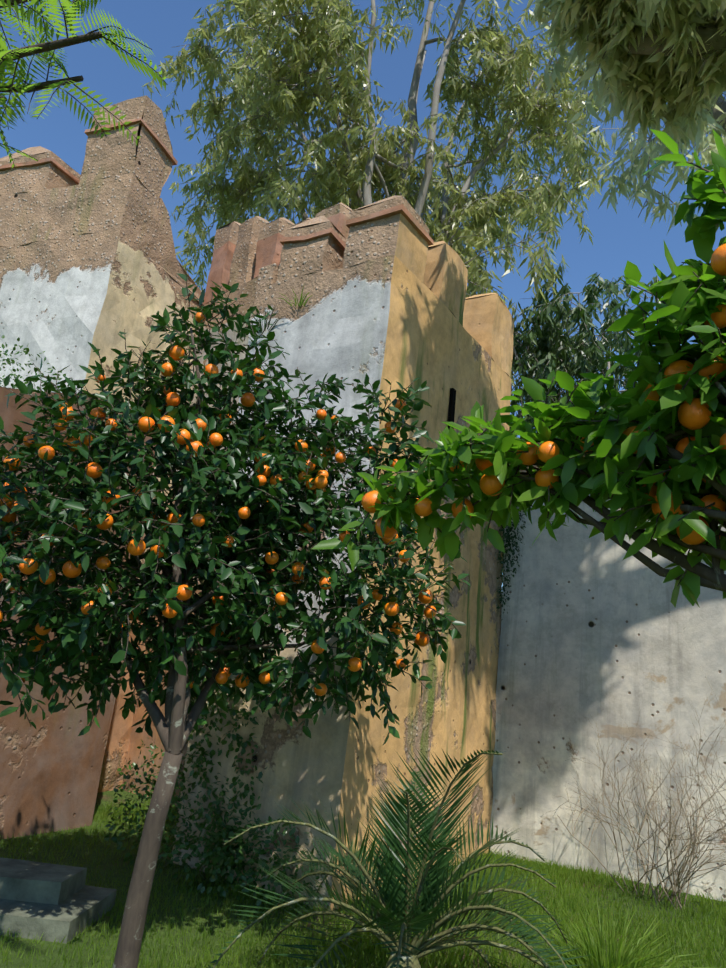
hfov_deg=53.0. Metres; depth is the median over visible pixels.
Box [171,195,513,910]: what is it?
tower
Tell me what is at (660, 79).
eucalyptus tree
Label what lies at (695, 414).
orange tree fruit
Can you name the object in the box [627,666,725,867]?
bare shrub
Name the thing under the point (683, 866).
bare shrub
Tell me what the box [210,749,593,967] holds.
palm
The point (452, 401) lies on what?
tower arrow slit
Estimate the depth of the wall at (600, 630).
7.46 m
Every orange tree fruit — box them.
[0,313,435,695]
[362,243,725,544]
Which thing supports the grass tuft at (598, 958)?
on the ground at (102, 798)
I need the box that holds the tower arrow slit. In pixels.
[448,388,455,428]
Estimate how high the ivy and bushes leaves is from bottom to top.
3.203 m
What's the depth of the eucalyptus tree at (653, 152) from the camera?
9.68 m
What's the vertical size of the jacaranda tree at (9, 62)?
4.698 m
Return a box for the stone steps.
[0,858,116,943]
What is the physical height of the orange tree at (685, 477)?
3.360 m
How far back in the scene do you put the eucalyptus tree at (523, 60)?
14.92 m
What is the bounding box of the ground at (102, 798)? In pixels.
[0,790,725,967]
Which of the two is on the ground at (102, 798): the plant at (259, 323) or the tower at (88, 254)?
the tower at (88, 254)
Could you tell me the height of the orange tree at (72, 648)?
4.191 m
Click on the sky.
(618, 238)
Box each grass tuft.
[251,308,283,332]
[279,283,311,306]
[497,891,716,967]
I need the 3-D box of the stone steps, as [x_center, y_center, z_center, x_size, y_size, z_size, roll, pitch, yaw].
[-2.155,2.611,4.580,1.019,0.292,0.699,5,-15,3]
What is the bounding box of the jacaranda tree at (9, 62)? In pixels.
[0,0,167,167]
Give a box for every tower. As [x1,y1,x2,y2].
[0,95,202,792]
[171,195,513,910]
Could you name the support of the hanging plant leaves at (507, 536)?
attached to the wall at (600, 630)
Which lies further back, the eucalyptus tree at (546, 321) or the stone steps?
the eucalyptus tree at (546, 321)
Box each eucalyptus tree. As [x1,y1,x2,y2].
[142,0,623,386]
[502,255,662,579]
[523,0,725,152]
[567,59,725,236]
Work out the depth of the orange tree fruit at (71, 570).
4.13 m
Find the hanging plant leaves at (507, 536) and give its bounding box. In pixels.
[496,506,525,620]
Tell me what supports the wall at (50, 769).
on the ground at (102, 798)
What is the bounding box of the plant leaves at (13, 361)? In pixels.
[0,335,65,391]
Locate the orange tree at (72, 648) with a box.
[0,272,470,967]
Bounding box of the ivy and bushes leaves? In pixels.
[102,581,318,916]
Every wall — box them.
[0,387,155,838]
[122,202,351,806]
[490,442,725,900]
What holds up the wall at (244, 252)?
on the ground at (102, 798)
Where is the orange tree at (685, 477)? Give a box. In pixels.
[312,129,725,607]
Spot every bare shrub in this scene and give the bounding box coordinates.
[543,707,725,909]
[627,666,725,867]
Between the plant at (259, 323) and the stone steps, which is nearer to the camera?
the stone steps
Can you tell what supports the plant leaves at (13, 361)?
attached to the tower at (88, 254)
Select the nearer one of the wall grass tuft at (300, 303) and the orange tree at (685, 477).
the orange tree at (685, 477)
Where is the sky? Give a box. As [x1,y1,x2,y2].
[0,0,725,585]

